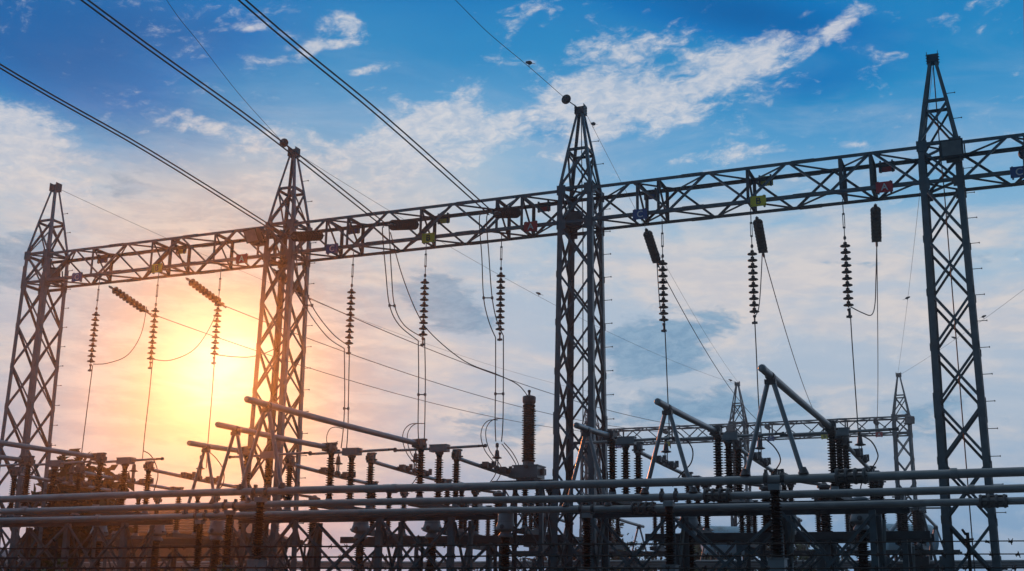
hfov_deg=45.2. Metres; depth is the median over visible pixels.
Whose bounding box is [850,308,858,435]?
dropper cable
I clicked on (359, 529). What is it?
current transformer
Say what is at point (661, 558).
tree
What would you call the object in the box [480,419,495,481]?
bonding cable
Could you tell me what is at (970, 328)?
shield wire
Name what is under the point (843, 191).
lattice beam
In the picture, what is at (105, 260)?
phase sign
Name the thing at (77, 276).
phase sign
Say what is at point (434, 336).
lead cable
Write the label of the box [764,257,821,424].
bus conductor
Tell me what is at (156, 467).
lead cable
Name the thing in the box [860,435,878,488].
lead cable
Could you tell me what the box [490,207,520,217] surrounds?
strain insulator
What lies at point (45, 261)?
lattice tower
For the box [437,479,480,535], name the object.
disconnect switch
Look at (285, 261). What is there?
lattice tower
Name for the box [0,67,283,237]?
line conductor
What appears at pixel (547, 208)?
phase sign
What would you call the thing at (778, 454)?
lead cable
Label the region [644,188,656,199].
phase sign
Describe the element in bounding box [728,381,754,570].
lattice tower
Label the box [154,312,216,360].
jumper cable
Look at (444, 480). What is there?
riser tube
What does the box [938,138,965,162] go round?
floodlight
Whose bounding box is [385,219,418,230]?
strain insulator
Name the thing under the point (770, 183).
phase sign
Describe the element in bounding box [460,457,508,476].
riser tube
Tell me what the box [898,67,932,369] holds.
shield wire
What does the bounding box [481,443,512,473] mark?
tie insulator
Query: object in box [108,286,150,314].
strain insulator
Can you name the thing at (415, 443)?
riser tube
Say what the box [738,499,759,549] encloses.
disconnect switch
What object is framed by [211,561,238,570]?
bush
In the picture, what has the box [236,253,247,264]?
phase sign
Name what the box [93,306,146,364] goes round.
jumper cable
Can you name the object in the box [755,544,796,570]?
tree
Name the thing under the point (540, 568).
barbed wire
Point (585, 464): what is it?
lattice tower
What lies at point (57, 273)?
floodlight
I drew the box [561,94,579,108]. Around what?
shield wire insulator
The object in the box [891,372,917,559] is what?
lattice tower
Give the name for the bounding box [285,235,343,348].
jumper cable
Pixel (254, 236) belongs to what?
floodlight
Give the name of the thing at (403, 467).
tie insulator
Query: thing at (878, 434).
phase sign
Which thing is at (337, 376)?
bus conductor
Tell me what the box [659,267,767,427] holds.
bus conductor
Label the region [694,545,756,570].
tree
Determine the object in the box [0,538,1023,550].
barbed wire
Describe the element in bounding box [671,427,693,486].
lead cable
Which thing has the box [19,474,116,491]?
riser tube
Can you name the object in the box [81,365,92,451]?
dropper cable
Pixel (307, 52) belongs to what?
line conductor
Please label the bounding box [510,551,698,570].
support table
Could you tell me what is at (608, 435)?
riser tube
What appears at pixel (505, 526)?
current transformer
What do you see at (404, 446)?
bonding cable
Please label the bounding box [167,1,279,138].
shield wire
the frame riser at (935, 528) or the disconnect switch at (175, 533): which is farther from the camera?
the frame riser at (935, 528)
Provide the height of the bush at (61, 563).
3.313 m
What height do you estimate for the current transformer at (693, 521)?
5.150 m
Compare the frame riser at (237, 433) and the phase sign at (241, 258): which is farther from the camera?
the phase sign at (241, 258)
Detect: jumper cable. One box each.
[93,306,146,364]
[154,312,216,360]
[216,306,302,357]
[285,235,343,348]
[290,236,348,345]
[382,226,418,340]
[388,226,424,338]
[479,212,495,337]
[486,212,503,335]
[657,264,662,315]
[755,253,762,314]
[851,242,876,315]
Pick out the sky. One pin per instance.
(669, 87)
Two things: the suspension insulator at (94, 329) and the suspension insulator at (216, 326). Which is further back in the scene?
the suspension insulator at (94, 329)
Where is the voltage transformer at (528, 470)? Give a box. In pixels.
[492,390,552,570]
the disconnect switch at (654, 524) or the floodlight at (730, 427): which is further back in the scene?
the floodlight at (730, 427)
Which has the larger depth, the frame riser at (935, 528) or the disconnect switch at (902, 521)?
the frame riser at (935, 528)
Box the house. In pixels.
[80,509,287,570]
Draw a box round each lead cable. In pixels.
[143,450,158,490]
[210,452,224,488]
[390,232,528,397]
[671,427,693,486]
[765,438,780,474]
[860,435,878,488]
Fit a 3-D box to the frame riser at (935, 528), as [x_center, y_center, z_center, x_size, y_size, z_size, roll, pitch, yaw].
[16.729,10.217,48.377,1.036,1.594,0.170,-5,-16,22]
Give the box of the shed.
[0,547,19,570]
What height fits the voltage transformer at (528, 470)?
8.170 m
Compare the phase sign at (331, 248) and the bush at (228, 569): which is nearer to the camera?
the bush at (228, 569)
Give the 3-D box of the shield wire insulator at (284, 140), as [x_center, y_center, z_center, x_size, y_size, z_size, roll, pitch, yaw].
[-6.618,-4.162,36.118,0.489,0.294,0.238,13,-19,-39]
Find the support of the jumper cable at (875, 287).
hanging from the strain insulator at (875, 217)
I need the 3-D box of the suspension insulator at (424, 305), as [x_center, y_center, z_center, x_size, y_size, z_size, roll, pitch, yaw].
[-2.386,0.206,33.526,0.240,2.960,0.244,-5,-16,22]
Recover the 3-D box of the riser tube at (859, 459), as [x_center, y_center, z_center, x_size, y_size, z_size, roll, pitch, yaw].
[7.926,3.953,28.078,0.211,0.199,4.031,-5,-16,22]
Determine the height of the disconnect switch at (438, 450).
1.525 m
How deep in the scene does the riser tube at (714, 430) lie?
23.21 m
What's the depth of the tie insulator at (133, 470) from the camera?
35.77 m
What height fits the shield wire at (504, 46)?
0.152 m
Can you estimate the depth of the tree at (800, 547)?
83.74 m
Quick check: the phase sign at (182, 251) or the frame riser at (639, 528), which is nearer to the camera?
the phase sign at (182, 251)
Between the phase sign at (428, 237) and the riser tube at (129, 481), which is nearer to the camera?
the phase sign at (428, 237)
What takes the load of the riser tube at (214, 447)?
attached to the disconnect switch at (268, 457)
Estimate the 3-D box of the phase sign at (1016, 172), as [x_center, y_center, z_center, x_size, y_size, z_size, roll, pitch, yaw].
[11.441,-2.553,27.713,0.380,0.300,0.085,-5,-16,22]
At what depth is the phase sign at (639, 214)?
31.00 m
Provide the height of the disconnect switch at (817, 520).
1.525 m
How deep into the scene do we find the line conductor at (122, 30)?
25.58 m
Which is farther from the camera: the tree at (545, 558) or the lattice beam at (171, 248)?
the tree at (545, 558)
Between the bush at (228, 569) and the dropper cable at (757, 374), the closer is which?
the bush at (228, 569)
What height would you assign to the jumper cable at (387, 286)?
2.595 m
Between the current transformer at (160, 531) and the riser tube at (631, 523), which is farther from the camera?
the riser tube at (631, 523)
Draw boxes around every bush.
[37,559,73,570]
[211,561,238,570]
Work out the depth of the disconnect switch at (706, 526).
32.49 m
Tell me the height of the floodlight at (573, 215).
0.502 m
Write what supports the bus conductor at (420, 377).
attached to the strain insulator
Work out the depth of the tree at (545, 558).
89.04 m
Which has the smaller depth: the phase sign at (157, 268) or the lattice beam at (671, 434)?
the phase sign at (157, 268)
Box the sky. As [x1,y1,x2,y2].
[0,0,1023,570]
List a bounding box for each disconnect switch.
[0,463,22,516]
[14,456,90,515]
[84,452,163,514]
[105,489,162,538]
[166,487,220,538]
[228,446,311,511]
[234,494,284,538]
[308,442,396,509]
[367,481,409,536]
[393,438,486,507]
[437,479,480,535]
[457,504,491,549]
[517,489,549,534]
[517,513,573,551]
[523,503,557,550]
[574,430,674,504]
[596,502,623,549]
[650,517,665,550]
[673,425,784,501]
[684,472,713,532]
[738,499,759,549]
[771,469,797,531]
[780,420,898,499]
[811,498,831,545]
[844,514,857,549]
[867,466,888,530]
[892,496,908,545]
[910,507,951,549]
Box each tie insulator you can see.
[49,460,91,486]
[113,458,153,484]
[181,455,218,482]
[319,449,355,477]
[397,451,431,476]
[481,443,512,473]
[656,436,678,468]
[753,432,770,465]
[853,428,869,462]
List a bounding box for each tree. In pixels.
[16,515,73,570]
[27,448,133,570]
[158,554,190,570]
[519,545,578,570]
[610,519,661,570]
[642,545,726,570]
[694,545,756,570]
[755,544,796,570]
[794,542,849,570]
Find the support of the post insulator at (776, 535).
on the ground
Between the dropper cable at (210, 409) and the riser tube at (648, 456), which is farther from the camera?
the dropper cable at (210, 409)
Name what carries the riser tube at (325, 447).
attached to the disconnect switch at (353, 453)
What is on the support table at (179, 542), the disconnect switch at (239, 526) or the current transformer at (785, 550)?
the disconnect switch at (239, 526)
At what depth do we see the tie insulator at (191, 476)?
34.83 m
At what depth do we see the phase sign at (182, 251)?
37.86 m
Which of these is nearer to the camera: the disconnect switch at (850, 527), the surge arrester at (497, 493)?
the surge arrester at (497, 493)
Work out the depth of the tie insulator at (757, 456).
28.95 m
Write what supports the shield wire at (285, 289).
attached to the lattice tower at (45, 261)
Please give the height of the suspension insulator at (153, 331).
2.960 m
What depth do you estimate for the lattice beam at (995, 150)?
28.41 m
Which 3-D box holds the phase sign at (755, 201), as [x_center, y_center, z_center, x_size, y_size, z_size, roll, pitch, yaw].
[6.002,-2.048,29.916,0.380,0.300,0.085,-5,-16,22]
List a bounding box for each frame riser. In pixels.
[181,445,219,513]
[209,426,251,503]
[237,401,285,489]
[562,428,611,506]
[632,525,648,558]
[640,404,697,493]
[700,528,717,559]
[740,373,808,475]
[928,526,942,556]
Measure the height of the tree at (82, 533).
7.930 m
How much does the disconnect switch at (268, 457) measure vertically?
1.525 m
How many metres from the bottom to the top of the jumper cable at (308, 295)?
2.628 m
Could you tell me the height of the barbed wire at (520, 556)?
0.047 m
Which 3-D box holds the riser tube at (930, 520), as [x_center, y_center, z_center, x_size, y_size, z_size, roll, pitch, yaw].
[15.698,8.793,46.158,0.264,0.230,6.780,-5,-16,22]
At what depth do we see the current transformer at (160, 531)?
35.50 m
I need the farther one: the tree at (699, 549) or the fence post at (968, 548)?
the tree at (699, 549)
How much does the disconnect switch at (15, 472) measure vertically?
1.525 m
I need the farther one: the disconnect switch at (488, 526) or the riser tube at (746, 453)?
the disconnect switch at (488, 526)
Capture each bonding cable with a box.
[402,423,419,483]
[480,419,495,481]
[485,418,502,480]
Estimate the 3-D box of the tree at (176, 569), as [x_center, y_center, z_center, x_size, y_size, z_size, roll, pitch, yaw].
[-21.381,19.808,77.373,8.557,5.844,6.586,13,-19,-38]
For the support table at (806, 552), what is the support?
on the ground
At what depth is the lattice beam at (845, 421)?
68.83 m
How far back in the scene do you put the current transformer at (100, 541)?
36.31 m
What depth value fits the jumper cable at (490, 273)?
31.33 m
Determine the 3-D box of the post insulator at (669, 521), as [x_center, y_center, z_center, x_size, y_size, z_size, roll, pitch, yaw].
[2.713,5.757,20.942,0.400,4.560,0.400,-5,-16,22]
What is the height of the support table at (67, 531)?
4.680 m
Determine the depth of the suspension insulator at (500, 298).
32.55 m
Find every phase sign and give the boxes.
[71,272,82,282]
[97,254,107,263]
[151,263,162,273]
[176,245,186,253]
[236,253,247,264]
[326,243,337,254]
[349,224,359,234]
[422,232,434,243]
[437,212,449,223]
[524,220,536,232]
[537,200,550,212]
[633,208,646,220]
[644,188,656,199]
[750,194,765,207]
[758,174,772,186]
[767,436,773,440]
[875,432,882,436]
[876,180,892,194]
[879,159,894,172]
[1010,166,1023,179]
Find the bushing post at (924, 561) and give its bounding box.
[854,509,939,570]
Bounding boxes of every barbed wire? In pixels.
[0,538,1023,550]
[0,551,1023,559]
[0,565,1023,570]
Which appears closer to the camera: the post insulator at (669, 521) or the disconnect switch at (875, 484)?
the post insulator at (669, 521)
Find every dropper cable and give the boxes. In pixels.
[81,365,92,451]
[142,359,152,458]
[206,355,214,467]
[341,348,344,447]
[346,348,349,447]
[418,341,418,438]
[424,339,425,437]
[495,338,495,441]
[501,336,503,441]
[664,321,670,447]
[754,324,761,440]
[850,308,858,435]
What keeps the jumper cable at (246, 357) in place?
hanging from the strain insulator at (297, 288)
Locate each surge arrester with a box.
[299,494,320,570]
[479,490,501,570]
[748,484,772,570]
[802,482,832,570]
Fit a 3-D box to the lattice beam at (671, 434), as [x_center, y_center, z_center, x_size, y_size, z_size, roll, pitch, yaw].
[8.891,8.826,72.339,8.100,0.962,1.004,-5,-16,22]
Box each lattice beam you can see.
[46,226,279,287]
[293,190,567,261]
[593,146,920,230]
[596,423,727,446]
[745,416,891,440]
[963,133,1023,191]
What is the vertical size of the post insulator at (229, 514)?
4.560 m
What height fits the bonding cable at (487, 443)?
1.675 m
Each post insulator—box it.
[187,510,207,570]
[216,499,238,570]
[245,484,269,570]
[578,502,595,570]
[659,488,679,570]
[763,469,788,570]
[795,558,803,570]
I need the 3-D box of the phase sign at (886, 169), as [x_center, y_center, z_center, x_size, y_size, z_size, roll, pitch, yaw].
[9.152,-2.911,30.030,0.380,0.300,0.085,-5,-16,22]
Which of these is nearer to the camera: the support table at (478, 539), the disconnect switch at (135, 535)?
the support table at (478, 539)
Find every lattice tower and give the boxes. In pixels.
[0,182,72,570]
[237,146,316,570]
[550,103,616,570]
[579,400,600,569]
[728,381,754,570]
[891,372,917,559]
[916,51,1011,570]
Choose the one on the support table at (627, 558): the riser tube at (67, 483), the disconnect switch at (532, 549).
the disconnect switch at (532, 549)
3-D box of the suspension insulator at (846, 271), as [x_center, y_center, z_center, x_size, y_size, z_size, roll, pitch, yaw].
[7.964,-0.658,29.308,0.240,2.960,0.244,-5,-16,22]
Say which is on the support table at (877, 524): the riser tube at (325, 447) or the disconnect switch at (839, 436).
the disconnect switch at (839, 436)
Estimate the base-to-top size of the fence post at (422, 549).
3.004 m
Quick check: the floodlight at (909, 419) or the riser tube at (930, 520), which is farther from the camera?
the floodlight at (909, 419)
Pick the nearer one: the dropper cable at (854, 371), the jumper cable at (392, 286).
the dropper cable at (854, 371)
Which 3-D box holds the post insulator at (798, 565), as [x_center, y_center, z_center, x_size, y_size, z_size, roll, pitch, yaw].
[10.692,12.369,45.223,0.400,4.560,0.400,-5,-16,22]
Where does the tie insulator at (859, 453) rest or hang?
attached to the riser tube at (859, 459)
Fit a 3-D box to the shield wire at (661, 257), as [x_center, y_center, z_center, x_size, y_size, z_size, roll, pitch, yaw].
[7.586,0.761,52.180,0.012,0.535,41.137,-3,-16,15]
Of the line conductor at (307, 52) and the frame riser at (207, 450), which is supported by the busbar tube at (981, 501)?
the frame riser at (207, 450)
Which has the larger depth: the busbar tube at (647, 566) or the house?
the house
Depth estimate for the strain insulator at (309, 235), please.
33.72 m
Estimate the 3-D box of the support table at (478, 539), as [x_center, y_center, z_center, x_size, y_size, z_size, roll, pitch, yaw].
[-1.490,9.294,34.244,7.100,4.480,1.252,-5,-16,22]
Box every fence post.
[416,535,425,570]
[961,529,973,570]
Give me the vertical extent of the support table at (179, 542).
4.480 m
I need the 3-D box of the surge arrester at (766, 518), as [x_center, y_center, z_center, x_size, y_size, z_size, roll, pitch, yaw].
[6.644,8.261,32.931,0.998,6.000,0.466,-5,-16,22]
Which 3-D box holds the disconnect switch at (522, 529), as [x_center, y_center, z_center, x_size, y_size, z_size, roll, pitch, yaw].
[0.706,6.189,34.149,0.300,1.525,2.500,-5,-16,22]
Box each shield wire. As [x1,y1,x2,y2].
[62,190,551,382]
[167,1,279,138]
[306,159,734,383]
[455,0,561,95]
[587,116,737,381]
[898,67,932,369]
[905,290,1022,371]
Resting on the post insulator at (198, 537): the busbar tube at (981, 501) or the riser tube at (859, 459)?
the busbar tube at (981, 501)
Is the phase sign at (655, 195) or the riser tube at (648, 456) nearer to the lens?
the riser tube at (648, 456)
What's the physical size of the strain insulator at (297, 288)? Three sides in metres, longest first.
1.953 x 0.256 x 0.253 m
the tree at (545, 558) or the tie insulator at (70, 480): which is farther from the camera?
the tree at (545, 558)
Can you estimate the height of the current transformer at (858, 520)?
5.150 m
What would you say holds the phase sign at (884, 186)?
attached to the lattice beam at (843, 191)
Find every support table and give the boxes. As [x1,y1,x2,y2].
[0,514,172,570]
[102,538,302,570]
[209,512,495,570]
[340,535,581,570]
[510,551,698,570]
[561,499,909,570]
[645,531,934,570]
[751,550,961,570]
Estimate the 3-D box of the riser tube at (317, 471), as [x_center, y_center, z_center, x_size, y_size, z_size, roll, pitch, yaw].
[-4.817,5.136,33.239,0.211,0.199,4.031,-5,-16,22]
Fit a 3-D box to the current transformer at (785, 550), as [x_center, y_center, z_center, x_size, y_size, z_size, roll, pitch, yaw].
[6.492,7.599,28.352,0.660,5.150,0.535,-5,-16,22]
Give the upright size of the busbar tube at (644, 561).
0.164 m
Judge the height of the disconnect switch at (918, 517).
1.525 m
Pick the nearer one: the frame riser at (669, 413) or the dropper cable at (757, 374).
the frame riser at (669, 413)
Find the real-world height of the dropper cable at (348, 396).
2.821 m
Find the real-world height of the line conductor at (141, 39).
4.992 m
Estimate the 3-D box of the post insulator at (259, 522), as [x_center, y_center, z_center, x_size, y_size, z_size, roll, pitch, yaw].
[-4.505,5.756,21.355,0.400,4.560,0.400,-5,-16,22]
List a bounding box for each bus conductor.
[151,313,576,430]
[226,306,657,431]
[312,299,702,428]
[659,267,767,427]
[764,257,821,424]
[877,264,877,417]
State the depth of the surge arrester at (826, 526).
32.66 m
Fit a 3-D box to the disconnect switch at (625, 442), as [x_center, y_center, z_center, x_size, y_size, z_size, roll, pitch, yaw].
[2.488,4.064,26.869,2.038,1.525,1.844,8,-17,-25]
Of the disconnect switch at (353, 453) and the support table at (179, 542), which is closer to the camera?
the disconnect switch at (353, 453)
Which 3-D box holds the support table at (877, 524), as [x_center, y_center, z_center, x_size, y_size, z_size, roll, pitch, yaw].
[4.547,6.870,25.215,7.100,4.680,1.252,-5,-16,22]
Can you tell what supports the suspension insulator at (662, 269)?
hanging from the lattice beam at (843, 191)
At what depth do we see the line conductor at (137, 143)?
27.39 m
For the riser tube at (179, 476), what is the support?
attached to the disconnect switch at (125, 462)
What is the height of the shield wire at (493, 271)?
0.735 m
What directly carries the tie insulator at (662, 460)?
attached to the riser tube at (648, 456)
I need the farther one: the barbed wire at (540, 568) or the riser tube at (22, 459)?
the riser tube at (22, 459)
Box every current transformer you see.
[90,526,108,570]
[147,525,166,570]
[207,520,225,570]
[350,522,369,570]
[421,521,441,570]
[494,513,515,570]
[678,517,700,570]
[783,515,800,569]
[848,497,869,570]
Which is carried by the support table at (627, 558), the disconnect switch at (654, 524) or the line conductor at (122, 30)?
the disconnect switch at (654, 524)
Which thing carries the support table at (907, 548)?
on the ground
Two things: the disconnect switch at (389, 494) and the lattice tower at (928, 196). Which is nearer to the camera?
the lattice tower at (928, 196)
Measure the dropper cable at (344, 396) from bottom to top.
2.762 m
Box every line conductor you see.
[0,63,288,236]
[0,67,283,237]
[80,0,381,225]
[87,0,387,224]
[238,0,487,213]
[245,0,493,212]
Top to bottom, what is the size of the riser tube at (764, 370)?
0.230 m
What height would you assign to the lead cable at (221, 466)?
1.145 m
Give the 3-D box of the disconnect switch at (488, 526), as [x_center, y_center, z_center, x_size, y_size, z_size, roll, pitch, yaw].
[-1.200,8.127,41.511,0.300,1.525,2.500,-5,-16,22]
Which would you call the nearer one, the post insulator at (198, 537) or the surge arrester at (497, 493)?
the post insulator at (198, 537)
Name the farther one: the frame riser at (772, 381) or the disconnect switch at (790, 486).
the disconnect switch at (790, 486)
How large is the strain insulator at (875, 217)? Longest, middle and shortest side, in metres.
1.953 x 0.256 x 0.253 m
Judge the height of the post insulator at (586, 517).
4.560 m
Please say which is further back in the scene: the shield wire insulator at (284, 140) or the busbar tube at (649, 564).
the busbar tube at (649, 564)
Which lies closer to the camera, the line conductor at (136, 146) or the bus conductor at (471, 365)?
the line conductor at (136, 146)
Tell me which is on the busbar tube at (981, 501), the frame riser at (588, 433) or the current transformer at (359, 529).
the frame riser at (588, 433)
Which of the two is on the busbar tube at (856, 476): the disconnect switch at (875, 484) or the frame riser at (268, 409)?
the frame riser at (268, 409)
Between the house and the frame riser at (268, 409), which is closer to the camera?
the frame riser at (268, 409)
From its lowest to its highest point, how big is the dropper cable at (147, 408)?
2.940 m
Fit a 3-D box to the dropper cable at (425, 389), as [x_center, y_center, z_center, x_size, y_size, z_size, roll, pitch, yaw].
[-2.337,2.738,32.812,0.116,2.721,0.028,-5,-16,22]
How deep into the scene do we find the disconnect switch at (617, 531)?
40.19 m
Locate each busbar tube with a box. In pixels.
[0,467,1023,502]
[0,484,1023,514]
[0,494,1023,522]
[0,560,1023,564]
[1,566,1023,569]
[6,563,1023,566]
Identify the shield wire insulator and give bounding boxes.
[280,138,291,151]
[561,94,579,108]
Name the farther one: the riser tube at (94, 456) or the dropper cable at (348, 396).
the dropper cable at (348, 396)
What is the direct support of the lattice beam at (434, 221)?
attached to the lattice tower at (285, 261)
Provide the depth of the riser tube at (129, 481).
35.86 m
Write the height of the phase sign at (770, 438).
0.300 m
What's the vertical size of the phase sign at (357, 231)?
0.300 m
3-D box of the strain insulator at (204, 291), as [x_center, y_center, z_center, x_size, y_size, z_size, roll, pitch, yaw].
[-9.473,0.231,38.076,0.253,0.256,1.953,-7,-32,27]
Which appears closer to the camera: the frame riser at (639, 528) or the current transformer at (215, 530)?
the current transformer at (215, 530)
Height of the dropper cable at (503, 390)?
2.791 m
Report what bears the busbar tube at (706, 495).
on the post insulator at (229, 514)
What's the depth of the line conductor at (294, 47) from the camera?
24.80 m
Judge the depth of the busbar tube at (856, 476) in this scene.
19.68 m
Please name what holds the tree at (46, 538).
on the ground
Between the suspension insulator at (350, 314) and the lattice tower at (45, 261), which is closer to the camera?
the suspension insulator at (350, 314)
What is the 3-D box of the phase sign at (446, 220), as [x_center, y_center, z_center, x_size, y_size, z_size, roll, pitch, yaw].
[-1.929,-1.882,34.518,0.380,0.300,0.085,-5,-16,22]
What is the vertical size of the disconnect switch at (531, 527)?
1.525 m
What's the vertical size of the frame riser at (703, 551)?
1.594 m
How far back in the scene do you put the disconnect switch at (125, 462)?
31.96 m
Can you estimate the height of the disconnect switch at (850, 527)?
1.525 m
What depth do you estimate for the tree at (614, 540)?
85.81 m
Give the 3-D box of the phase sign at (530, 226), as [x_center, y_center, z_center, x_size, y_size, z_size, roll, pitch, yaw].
[0.498,-1.537,32.145,0.380,0.300,0.085,-5,-16,22]
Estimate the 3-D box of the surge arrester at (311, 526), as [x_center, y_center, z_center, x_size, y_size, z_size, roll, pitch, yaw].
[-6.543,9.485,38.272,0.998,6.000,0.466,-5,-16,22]
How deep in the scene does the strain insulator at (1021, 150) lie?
26.44 m
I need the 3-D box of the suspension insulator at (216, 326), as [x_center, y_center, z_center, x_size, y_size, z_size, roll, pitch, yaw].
[-8.639,0.864,36.038,0.240,2.960,0.244,-5,-16,22]
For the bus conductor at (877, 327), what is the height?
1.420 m
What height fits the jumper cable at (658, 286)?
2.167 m
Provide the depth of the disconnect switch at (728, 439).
26.03 m
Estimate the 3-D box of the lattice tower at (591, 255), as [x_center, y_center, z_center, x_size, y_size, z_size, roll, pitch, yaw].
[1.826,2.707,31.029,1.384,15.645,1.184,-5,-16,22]
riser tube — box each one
[0,440,100,460]
[0,455,28,463]
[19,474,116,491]
[84,471,176,489]
[152,469,237,487]
[187,440,247,454]
[215,421,332,451]
[244,396,422,447]
[293,463,372,484]
[374,461,446,482]
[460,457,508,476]
[573,422,614,439]
[614,518,644,527]
[641,452,685,477]
[654,398,720,435]
[741,449,777,474]
[758,364,835,430]
[848,446,873,471]
[924,511,937,527]
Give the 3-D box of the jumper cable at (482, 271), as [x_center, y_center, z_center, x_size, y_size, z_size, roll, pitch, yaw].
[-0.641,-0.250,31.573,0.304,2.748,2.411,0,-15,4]
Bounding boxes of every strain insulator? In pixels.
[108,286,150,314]
[186,278,226,307]
[273,269,310,299]
[286,231,324,241]
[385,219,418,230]
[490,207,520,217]
[643,228,660,266]
[753,216,767,256]
[870,203,881,246]
[1018,145,1023,158]
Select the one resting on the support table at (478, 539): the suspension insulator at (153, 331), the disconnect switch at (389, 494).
the disconnect switch at (389, 494)
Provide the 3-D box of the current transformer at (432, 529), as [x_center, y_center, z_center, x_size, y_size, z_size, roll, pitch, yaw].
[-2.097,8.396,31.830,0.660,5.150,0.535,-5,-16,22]
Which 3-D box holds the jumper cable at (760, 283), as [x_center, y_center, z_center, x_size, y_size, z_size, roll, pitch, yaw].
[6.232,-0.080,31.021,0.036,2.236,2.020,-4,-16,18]
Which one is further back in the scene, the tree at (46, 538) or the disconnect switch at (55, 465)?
the tree at (46, 538)
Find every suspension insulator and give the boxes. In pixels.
[87,279,99,371]
[147,273,158,368]
[210,266,221,364]
[345,252,355,354]
[419,244,428,345]
[495,235,504,340]
[658,220,668,331]
[747,208,758,323]
[840,199,853,317]
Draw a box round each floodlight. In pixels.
[49,267,63,283]
[243,228,266,246]
[565,210,583,229]
[725,424,736,431]
[904,415,914,424]
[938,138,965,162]
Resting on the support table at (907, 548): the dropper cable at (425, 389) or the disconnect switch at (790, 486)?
the disconnect switch at (790, 486)
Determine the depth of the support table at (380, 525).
28.91 m
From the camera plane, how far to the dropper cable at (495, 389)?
31.99 m
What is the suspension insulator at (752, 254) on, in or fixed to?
hanging from the lattice beam at (843, 191)
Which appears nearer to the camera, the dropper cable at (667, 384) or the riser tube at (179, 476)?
the dropper cable at (667, 384)
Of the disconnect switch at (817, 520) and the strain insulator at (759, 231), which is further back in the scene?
the disconnect switch at (817, 520)

